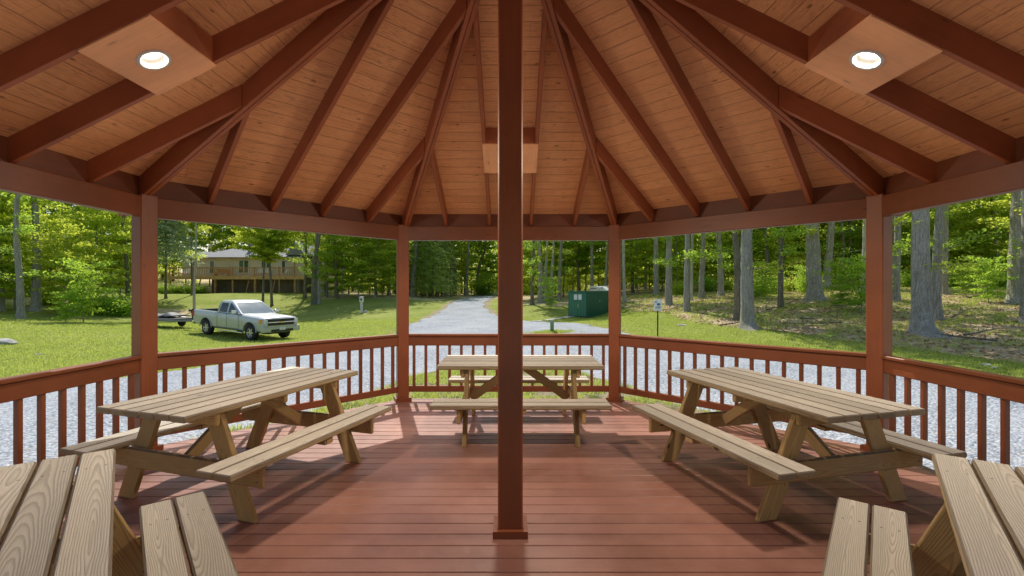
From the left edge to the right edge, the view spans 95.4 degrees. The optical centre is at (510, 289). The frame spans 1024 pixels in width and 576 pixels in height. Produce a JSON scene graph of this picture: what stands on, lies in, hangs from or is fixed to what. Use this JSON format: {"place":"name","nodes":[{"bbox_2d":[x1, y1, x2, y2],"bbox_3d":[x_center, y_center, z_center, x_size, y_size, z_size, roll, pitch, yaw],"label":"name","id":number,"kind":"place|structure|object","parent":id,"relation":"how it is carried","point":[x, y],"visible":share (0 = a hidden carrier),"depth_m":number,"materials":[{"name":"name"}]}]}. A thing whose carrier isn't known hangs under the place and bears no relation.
{"place":"outdoors","nodes":[
{"label":"outdoors","id":0,"kind":"place"},
{"bbox_2d":[186,370,717,438],"bbox_3d":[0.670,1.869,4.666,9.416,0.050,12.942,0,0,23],"label":"grass verge","id":1,"kind":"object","parent":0,"point":[605,395],"depth_m":8.13,"materials":[{"name":"green plant"}]},
{"bbox_2d":[0,0,1023,575],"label":"gazebo","id":2,"kind":"object","parent":1,"relation":"on","point":[510,126],"visible":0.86,"depth_m":3.82,"materials":[{"name":"red wood"}]},
{"bbox_2d":[0,449,238,575],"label":"picnic table","id":3,"kind":"object","parent":2,"relation":"on","point":[97,537],"visible":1,"depth_m":1.83,"materials":[{"name":"brown wood"}]},
{"bbox_2d":[59,367,390,522],"bbox_3d":[-2.110,1.153,3.788,1.544,0.749,1.727,0,0,18],"label":"picnic table","id":4,"kind":"object","parent":2,"relation":"on","point":[259,399],"visible":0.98,"depth_m":3.37,"materials":[{"name":"brown wood"}]},
{"bbox_2d":[430,355,611,447],"bbox_3d":[0.102,1.153,5.156,1.729,0.749,1.544,0,0,0],"label":"picnic table","id":5,"kind":"object","parent":2,"relation":"on","point":[466,365],"visible":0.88,"depth_m":4.79,"materials":[{"name":"brown wood"}]},
{"bbox_2d":[632,367,966,521],"bbox_3d":[2.115,1.153,3.777,1.544,0.749,1.731,0,0,-15],"label":"picnic table","id":6,"kind":"object","parent":2,"relation":"on","point":[766,400],"visible":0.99,"depth_m":3.33,"materials":[{"name":"brown wood"}]},
{"bbox_2d":[822,453,1023,575],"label":"picnic table","id":7,"kind":"object","parent":2,"relation":"on","point":[975,527],"visible":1,"depth_m":1.90,"materials":[{"name":"brown wood"}]},
{"bbox_2d":[0,291,1023,474],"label":"gravel road","id":8,"kind":"structure","parent":0,"point":[469,315],"depth_m":9.31,"materials":[{"name":"grey gravel"}]},
{"bbox_2d":[0,268,1023,377],"bbox_3d":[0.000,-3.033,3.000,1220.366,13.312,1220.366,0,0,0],"label":"ground","id":9,"kind":"structure","parent":0,"point":[380,305],"depth_m":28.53,"materials":[{"name":"green plant"}]},
{"bbox_2d":[0,195,40,298],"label":"tree","id":10,"kind":"object","parent":9,"relation":"on","point":[6,210],"visible":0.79,"depth_m":35.43,"materials":[{"name":"green plant"}]},
{"bbox_2d":[0,191,44,310],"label":"tree","id":11,"kind":"object","parent":9,"relation":"on","point":[2,305],"visible":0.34,"depth_m":36.02,"materials":[{"name":"green plant"}]},
{"bbox_2d":[0,191,61,310],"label":"tree","id":12,"kind":"object","parent":9,"relation":"on","point":[35,302],"visible":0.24,"depth_m":36.76,"materials":[{"name":"grey plant"}]},
{"bbox_2d":[0,191,62,318],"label":"tree","id":13,"kind":"object","parent":9,"relation":"on","point":[16,228],"visible":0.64,"depth_m":30.82,"materials":[{"name":"green plant"}]},
{"bbox_2d":[0,191,67,309],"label":"tree","id":14,"kind":"object","parent":9,"relation":"on","point":[5,239],"visible":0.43,"depth_m":36.87,"materials":[{"name":"green plant"}]},
{"bbox_2d":[0,212,91,293],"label":"tree","id":15,"kind":"object","parent":9,"relation":"on","point":[56,220],"visible":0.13,"depth_m":40.52,"materials":[{"name":"green plant"}]},
{"bbox_2d":[10,223,109,311],"bbox_3d":[-34.371,-1.486,35.734,5.217,7.188,5.902,0,0,-27],"label":"tree","id":16,"kind":"object","parent":9,"relation":"on","point":[79,243],"visible":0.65,"depth_m":35.44,"materials":[{"name":"green plant"}]},
{"bbox_2d":[23,198,104,287],"bbox_3d":[-47.495,-6.615,49.939,9.226,13.349,8.072,0,0,-25],"label":"tree","id":17,"kind":"object","parent":9,"relation":"on","point":[62,212],"visible":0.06,"depth_m":49.02,"materials":[{"name":"green plant"}]},
{"bbox_2d":[46,289,89,322],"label":"sapling","id":18,"kind":"object","parent":9,"relation":"on","point":[65,315],"visible":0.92,"depth_m":30.41,"materials":[{"name":"green plant"}]},
{"bbox_2d":[40,257,120,321],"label":"tree","id":19,"kind":"object","parent":9,"relation":"on","point":[85,272],"visible":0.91,"depth_m":31.48,"materials":[{"name":"green plant"}]},
{"bbox_2d":[40,201,130,298],"bbox_3d":[-35.376,-3.230,40.206,7.801,9.941,6.753,0,0,-5],"label":"tree","id":20,"kind":"object","parent":9,"relation":"on","point":[96,223],"visible":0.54,"depth_m":39.97,"materials":[{"name":"green plant"}]},
{"bbox_2d":[83,286,129,315],"bbox_3d":[-33.372,1.263,38.070,3.551,3.223,3.477,0,0,-14],"label":"shrub","id":21,"kind":"object","parent":9,"relation":"on","point":[102,304],"visible":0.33,"depth_m":37.56,"materials":[{"name":"green plant"}]},
{"bbox_2d":[94,289,130,316],"bbox_3d":[-32.039,1.383,37.873,3.477,3.223,3.551,0,0,24],"label":"shrub","id":22,"kind":"object","parent":9,"relation":"on","point":[122,307],"visible":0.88,"depth_m":37.56,"materials":[{"name":"green plant"}]},
{"bbox_2d":[98,216,130,299],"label":"tree","id":23,"kind":"object","parent":9,"relation":"on","point":[126,268],"visible":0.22,"depth_m":43.83,"materials":[{"name":"green plant"}]},
{"bbox_2d":[73,205,162,294],"bbox_3d":[-38.992,-4.555,46.089,8.581,10.935,7.429,0,0,38],"label":"tree","id":24,"kind":"object","parent":9,"relation":"on","point":[116,242],"visible":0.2,"depth_m":45.29,"materials":[{"name":"green plant"}]},
{"bbox_2d":[127,219,206,298],"bbox_3d":[-34.487,-5.016,47.083,6.774,12.000,7.074,0,0,-15],"label":"tree","id":25,"kind":"object","parent":9,"relation":"on","point":[167,239],"visible":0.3,"depth_m":46.90,"materials":[{"name":"green needle"},{"name":"dark bark"}]},
{"bbox_2d":[158,308,194,325],"bbox_3d":[-18.541,1.573,25.936,4.850,1.103,2.100,0,0,20],"label":"trailer","id":26,"kind":"object","parent":9,"relation":"on","point":[181,320],"visible":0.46,"depth_m":25.58,"materials":[{"name":"metal"}]},
{"bbox_2d":[163,224,218,284],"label":"tree","id":27,"kind":"object","parent":9,"relation":"on","point":[200,249],"visible":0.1,"depth_m":65.77,"materials":[{"name":"green plant"}]},
{"bbox_2d":[172,221,211,294],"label":"tree","id":28,"kind":"object","parent":9,"relation":"on","point":[190,225],"visible":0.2,"depth_m":49.77,"materials":[{"name":"green plant"}]},
{"bbox_2d":[181,223,208,309],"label":"tree","id":29,"kind":"object","parent":9,"relation":"on","point":[194,274],"visible":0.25,"depth_m":42.91,"materials":[{"name":"green plant"}]},
{"bbox_2d":[177,224,242,286],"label":"tree","id":30,"kind":"object","parent":9,"relation":"on","point":[213,238],"visible":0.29,"depth_m":69.83,"materials":[{"name":"green plant"}]},
{"bbox_2d":[207,224,250,250],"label":"tree","id":31,"kind":"object","parent":9,"relation":"on","point":[230,234],"visible":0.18,"depth_m":70.83,"materials":[{"name":"green plant"}]},
{"bbox_2d":[167,256,303,292],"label":"raised deck","id":32,"kind":"structure","parent":9,"relation":"on","point":[232,277],"depth_m":54.97,"materials":[{"name":"brown wood"}]},
{"bbox_2d":[192,299,299,340],"bbox_3d":[-13.514,1.429,23.677,5.913,1.838,2.457,2,1,28],"label":"pickup truck","id":33,"kind":"object","parent":9,"relation":"on","point":[252,319],"visible":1,"depth_m":22.80,"materials":[{"name":"silver metal"}]},
{"bbox_2d":[176,242,320,292],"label":"house","id":34,"kind":"structure","parent":9,"relation":"on","point":[233,257],"depth_m":57.71,"materials":[{"name":"beige wood"}]},
{"bbox_2d":[225,226,298,301],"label":"tree","id":35,"kind":"object","parent":9,"relation":"on","point":[269,249],"visible":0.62,"depth_m":44.27,"materials":[{"name":"green plant"}]},
{"bbox_2d":[228,228,306,305],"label":"tree","id":36,"kind":"object","parent":9,"relation":"on","point":[274,238],"visible":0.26,"depth_m":45.11,"materials":[{"name":"green plant"}]},
{"bbox_2d":[288,232,314,298],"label":"tree","id":37,"kind":"object","parent":9,"relation":"on","point":[305,248],"visible":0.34,"depth_m":49.73,"materials":[{"name":"green plant"}]},
{"bbox_2d":[296,233,333,303],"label":"tree","id":38,"kind":"object","parent":9,"relation":"on","point":[318,298],"visible":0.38,"depth_m":46.31,"materials":[{"name":"green plant"}]},
{"bbox_2d":[302,233,336,305],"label":"tree","id":39,"kind":"object","parent":9,"relation":"on","point":[313,281],"visible":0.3,"depth_m":45.95,"materials":[{"name":"green plant"}]},
{"bbox_2d":[299,234,355,295],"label":"tree","id":40,"kind":"object","parent":9,"relation":"on","point":[329,274],"visible":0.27,"depth_m":51.77,"materials":[{"name":"green plant"}]},
{"bbox_2d":[309,234,371,297],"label":"tree","id":41,"kind":"object","parent":9,"relation":"on","point":[343,282],"visible":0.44,"depth_m":49.66,"materials":[{"name":"green plant"}]},
{"bbox_2d":[323,235,384,297],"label":"tree","id":42,"kind":"object","parent":9,"relation":"on","point":[359,273],"visible":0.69,"depth_m":48.58,"materials":[{"name":"green plant"}]},
{"bbox_2d":[348,237,411,297],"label":"tree","id":43,"kind":"object","parent":9,"relation":"on","point":[375,276],"visible":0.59,"depth_m":49.93,"materials":[{"name":"green plant"}]},
{"bbox_2d":[362,239,415,296],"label":"tree","id":44,"kind":"object","parent":9,"relation":"on","point":[390,251],"visible":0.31,"depth_m":51.64,"materials":[{"name":"green plant"}]},
{"bbox_2d":[409,241,436,296],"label":"tree","id":45,"kind":"object","parent":9,"relation":"on","point":[413,276],"visible":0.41,"depth_m":57.71,"materials":[{"name":"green plant"}]},
{"bbox_2d":[409,241,446,296],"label":"pine tree","id":46,"kind":"object","parent":9,"relation":"on","point":[419,244],"visible":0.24,"depth_m":59.52,"materials":[{"name":"green plant"}]},
{"bbox_2d":[410,241,456,297],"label":"pine tree","id":47,"kind":"object","parent":9,"relation":"on","point":[432,262],"visible":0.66,"depth_m":56.61,"materials":[{"name":"green plant"}]},
{"bbox_2d":[417,241,467,296],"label":"pine tree","id":48,"kind":"object","parent":9,"relation":"on","point":[444,243],"visible":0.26,"depth_m":63.82,"materials":[{"name":"green plant"}]},
{"bbox_2d":[434,241,479,287],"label":"tree","id":49,"kind":"object","parent":9,"relation":"on","point":[458,267],"visible":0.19,"depth_m":75.79,"materials":[{"name":"green plant"}]},
{"bbox_2d":[458,241,478,295],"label":"tree","id":50,"kind":"object","parent":9,"relation":"on","point":[466,275],"visible":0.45,"depth_m":73.68,"materials":[{"name":"green plant"}]},
{"bbox_2d":[465,268,497,295],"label":"shrub","id":51,"kind":"object","parent":9,"relation":"on","point":[483,287],"visible":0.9,"depth_m":74.94,"materials":[{"name":"green plant"}]},
{"bbox_2d":[466,241,497,294],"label":"tree","id":52,"kind":"object","parent":9,"relation":"on","point":[489,264],"visible":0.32,"depth_m":83.24,"materials":[{"name":"green plant"}]},
{"bbox_2d":[470,241,497,282],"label":"tree","id":53,"kind":"object","parent":9,"relation":"on","point":[475,243],"visible":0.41,"depth_m":80.23,"materials":[{"name":"green plant"}]},
{"bbox_2d":[30,211,976,296],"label":"distant trunks","id":54,"kind":"object","parent":9,"relation":"on","point":[394,291],"visible":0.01,"depth_m":72.48,"materials":[{"name":"brown plant"}]},
{"bbox_2d":[3,199,1008,295],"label":"distant woods","id":55,"kind":"object","parent":9,"relation":"on","point":[569,288],"visible":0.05,"depth_m":70.65,"materials":[{"name":"green plant"}]},
{"bbox_2d":[487,241,551,290],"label":"tree","id":56,"kind":"object","parent":9,"relation":"on","point":[527,279],"visible":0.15,"depth_m":51.79,"materials":[{"name":"green plant"}]},
{"bbox_2d":[523,241,544,304],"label":"tree","id":57,"kind":"object","parent":9,"relation":"on","point":[533,245],"visible":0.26,"depth_m":42.75,"materials":[{"name":"green plant"}]},
{"bbox_2d":[523,241,545,302],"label":"tree","id":58,"kind":"object","parent":9,"relation":"on","point":[540,269],"visible":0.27,"depth_m":45.78,"materials":[{"name":"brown plant"}]},
{"bbox_2d":[534,275,562,308],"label":"sapling","id":59,"kind":"object","parent":9,"relation":"on","point":[551,286],"visible":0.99,"depth_m":40.00,"materials":[{"name":"green plant"}]},
{"bbox_2d":[547,241,578,300],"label":"tree","id":60,"kind":"object","parent":9,"relation":"on","point":[560,270],"visible":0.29,"depth_m":47.81,"materials":[{"name":"green plant"}]},
{"bbox_2d":[543,241,590,296],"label":"tree","id":61,"kind":"object","parent":9,"relation":"on","point":[566,246],"visible":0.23,"depth_m":55.53,"materials":[{"name":"green plant"}]},
{"bbox_2d":[549,241,595,290],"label":"tree","id":62,"kind":"object","parent":9,"relation":"on","point":[572,282],"visible":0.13,"depth_m":61.89,"materials":[{"name":"green plant"}]},
{"bbox_2d":[565,241,606,290],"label":"tree","id":63,"kind":"object","parent":9,"relation":"on","point":[585,253],"visible":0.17,"depth_m":57.66,"materials":[{"name":"green plant"}]},
{"bbox_2d":[567,291,607,317],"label":"storage shed","id":64,"kind":"structure","parent":9,"relation":"on","point":[585,304],"depth_m":33.66,"materials":[{"name":"green metal"}]},
{"bbox_2d":[569,292,577,315],"bbox_3d":[4.603,1.048,34.062,0.041,1.700,0.820,0,0,-38],"label":"door","id":65,"kind":"structure","parent":64,"relation":"in","point":[573,297],"depth_m":34.03,"materials":[{"name":"green metal"}]},
{"bbox_2d":[579,241,602,285],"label":"tree","id":66,"kind":"object","parent":9,"relation":"on","point":[591,246],"visible":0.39,"depth_m":49.97,"materials":[{"name":"green plant"}]},
{"bbox_2d":[572,244,621,285],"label":"tree","id":67,"kind":"object","parent":9,"relation":"on","point":[599,277],"visible":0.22,"depth_m":61.75,"materials":[{"name":"green plant"}]},
{"bbox_2d":[621,238,665,292],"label":"tree","id":68,"kind":"object","parent":9,"relation":"on","point":[637,258],"visible":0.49,"depth_m":47.72,"materials":[{"name":"green plant"}]},
{"bbox_2d":[646,237,665,294],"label":"tree","id":69,"kind":"object","parent":9,"relation":"on","point":[656,254],"visible":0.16,"depth_m":41.87,"materials":[{"name":"grey plant"}]},
{"bbox_2d":[631,237,683,290],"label":"tree","id":70,"kind":"object","parent":9,"relation":"on","point":[662,270],"visible":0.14,"depth_m":49.80,"materials":[{"name":"green plant"}]},
{"bbox_2d":[650,236,683,305],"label":"tree","id":71,"kind":"object","parent":9,"relation":"on","point":[668,262],"visible":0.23,"depth_m":30.77,"materials":[{"name":"grey plant"}]},
{"bbox_2d":[639,234,714,284],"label":"tree","id":72,"kind":"object","parent":9,"relation":"on","point":[676,245],"visible":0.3,"depth_m":45.75,"materials":[{"name":"green plant"}]},
{"bbox_2d":[677,234,705,311],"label":"tree","id":73,"kind":"object","parent":9,"relation":"on","point":[689,257],"visible":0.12,"depth_m":25.89,"materials":[{"name":"grey plant"}]},
{"bbox_2d":[693,231,727,297],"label":"tree","id":74,"kind":"object","parent":9,"relation":"on","point":[701,292],"visible":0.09,"depth_m":34.87,"materials":[{"name":"grey plant"}]},
{"bbox_2d":[680,232,740,277],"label":"tree","id":75,"kind":"object","parent":9,"relation":"on","point":[709,240],"visible":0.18,"depth_m":47.62,"materials":[{"name":"green plant"}]},
{"bbox_2d":[693,268,727,291],"bbox_3d":[17.546,-0.527,41.976,3.255,2.954,3.187,0,0,-39],"label":"shrub","id":76,"kind":"object","parent":9,"relation":"on","point":[708,286],"visible":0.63,"depth_m":41.64,"materials":[{"name":"green plant"}]},
{"bbox_2d":[693,232,730,295],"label":"tree","id":77,"kind":"object","parent":9,"relation":"on","point":[720,290],"visible":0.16,"depth_m":36.82,"materials":[{"name":"grey plant"}]},
{"bbox_2d":[702,230,761,319],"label":"tree","id":78,"kind":"object","parent":9,"relation":"on","point":[736,253],"visible":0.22,"depth_m":22.46,"materials":[{"name":"grey plant"}]},
{"bbox_2d":[707,228,774,275],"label":"tree","id":79,"kind":"object","parent":9,"relation":"on","point":[728,239],"visible":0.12,"depth_m":45.52,"materials":[{"name":"green plant"}]},
{"bbox_2d":[712,229,796,330],"bbox_3d":[10.422,-7.265,19.977,6.419,18.087,5.532,0,0,21],"label":"tree","id":80,"kind":"object","parent":9,"relation":"on","point":[747,318],"visible":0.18,"depth_m":19.83,"materials":[{"name":"grey plant"}]},
{"bbox_2d":[753,261,777,297],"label":"sapling","id":81,"kind":"object","parent":9,"relation":"on","point":[762,287],"visible":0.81,"depth_m":29.93,"materials":[{"name":"green plant"}]},
{"bbox_2d":[752,228,784,279],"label":"tree","id":82,"kind":"object","parent":9,"relation":"on","point":[766,251],"visible":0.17,"depth_m":44.04,"materials":[{"name":"green plant"}]},
{"bbox_2d":[753,225,820,282],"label":"tree","id":83,"kind":"object","parent":9,"relation":"on","point":[773,245],"visible":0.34,"depth_m":43.74,"materials":[{"name":"green plant"}]},
{"bbox_2d":[762,224,814,307],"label":"tree","id":84,"kind":"object","parent":9,"relation":"on","point":[781,235],"visible":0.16,"depth_m":24.88,"materials":[{"name":"green plant"}]},
{"bbox_2d":[786,264,806,293],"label":"sapling","id":85,"kind":"object","parent":9,"relation":"on","point":[802,275],"visible":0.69,"depth_m":34.02,"materials":[{"name":"green plant"}]},
{"bbox_2d":[786,223,829,301],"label":"tree","id":86,"kind":"object","parent":9,"relation":"on","point":[814,291],"visible":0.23,"depth_m":26.71,"materials":[{"name":"grey plant"}]},
{"bbox_2d":[621,278,1023,362],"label":"forest grass","id":87,"kind":"structure","parent":9,"relation":"on","point":[904,295],"depth_m":22.37,"materials":[{"name":"green plant"}]},
{"bbox_2d":[621,274,1023,362],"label":"leaf litter","id":88,"kind":"object","parent":9,"relation":"on","point":[945,314],"visible":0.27,"depth_m":21.44,"materials":[{"name":"plant"}]},
{"bbox_2d":[823,221,848,283],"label":"tree","id":89,"kind":"object","parent":9,"relation":"on","point":[842,245],"visible":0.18,"depth_m":43.78,"materials":[{"name":"green plant"}]},
{"bbox_2d":[811,260,864,308],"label":"sapling","id":90,"kind":"object","parent":9,"relation":"on","point":[841,280],"visible":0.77,"depth_m":22.98,"materials":[{"name":"green plant"}]},
{"bbox_2d":[819,220,862,279],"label":"tree","id":91,"kind":"object","parent":9,"relation":"on","point":[847,223],"visible":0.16,"depth_m":47.27,"materials":[{"name":"green plant"}]},
{"bbox_2d":[820,222,862,287],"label":"tree","id":92,"kind":"object","parent":9,"relation":"on","point":[828,249],"visible":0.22,"depth_m":39.71,"materials":[{"name":"grey plant"}]},
{"bbox_2d":[834,220,862,280],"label":"tree","id":93,"kind":"object","parent":9,"relation":"on","point":[850,231],"visible":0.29,"depth_m":45.68,"materials":[{"name":"green plant"}]},
{"bbox_2d":[831,252,902,311],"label":"sapling","id":94,"kind":"object","parent":9,"relation":"on","point":[862,293],"visible":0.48,"depth_m":22.02,"materials":[{"name":"green plant"}]},
{"bbox_2d":[892,211,934,301],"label":"tree","id":95,"kind":"object","parent":9,"relation":"on","point":[897,248],"visible":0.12,"depth_m":24.89,"materials":[{"name":"grey plant"}]},
{"bbox_2d":[892,212,963,279],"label":"tree","id":96,"kind":"object","parent":9,"relation":"on","point":[905,262],"visible":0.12,"depth_m":43.21,"materials":[{"name":"green plant"}]},
{"bbox_2d":[863,200,1003,339],"bbox_3d":[14.399,-6.557,15.927,7.132,16.318,6.146,0,0,31],"label":"tree","id":97,"kind":"object","parent":9,"relation":"on","point":[921,322],"visible":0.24,"depth_m":15.84,"materials":[{"name":"grey plant"}]},
{"bbox_2d":[901,202,990,267],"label":"tree","id":98,"kind":"object","parent":9,"relation":"on","point":[951,231],"visible":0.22,"depth_m":40.85,"materials":[{"name":"green plant"}]},
{"bbox_2d":[930,206,968,294],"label":"tree","id":99,"kind":"object","parent":9,"relation":"on","point":[945,287],"visible":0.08,"depth_m":28.82,"materials":[{"name":"grey plant"}]},
{"bbox_2d":[897,206,1004,319],"bbox_3d":[18.070,-7.860,19.220,6.228,18.387,6.652,0,0,-24],"label":"tree","id":100,"kind":"object","parent":9,"relation":"on","point":[938,247],"visible":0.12,"depth_m":18.83,"materials":[{"name":"grey plant"}]},
{"bbox_2d":[942,263,982,296],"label":"sapling","id":101,"kind":"object","parent":9,"relation":"on","point":[963,277],"visible":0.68,"depth_m":27.02,"materials":[{"name":"green plant"}]},
{"bbox_2d":[930,196,1009,270],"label":"tree","id":102,"kind":"object","parent":9,"relation":"on","point":[972,227],"visible":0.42,"depth_m":41.13,"materials":[{"name":"green plant"}]},
{"bbox_2d":[948,256,1018,301],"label":"sapling","id":103,"kind":"object","parent":9,"relation":"on","point":[990,281],"visible":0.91,"depth_m":23.95,"materials":[{"name":"green plant"}]},
{"bbox_2d":[961,193,1010,267],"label":"tree","id":104,"kind":"object","parent":9,"relation":"on","point":[1005,238],"visible":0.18,"depth_m":40.29,"materials":[{"name":"green plant"}]},
{"bbox_2d":[970,194,1010,254],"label":"tree","id":105,"kind":"object","parent":9,"relation":"on","point":[1003,205],"visible":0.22,"depth_m":36.16,"materials":[{"name":"green plant"}]},
{"bbox_2d":[988,191,1020,303],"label":"tree","id":106,"kind":"object","parent":9,"relation":"on","point":[1014,225],"visible":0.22,"depth_m":23.88,"materials":[{"name":"grey plant"}]},
{"bbox_2d":[1000,190,1023,322],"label":"tree","id":107,"kind":"object","parent":9,"relation":"on","point":[1021,301],"visible":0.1,"depth_m":17.55,"materials":[{"name":"grey plant"}]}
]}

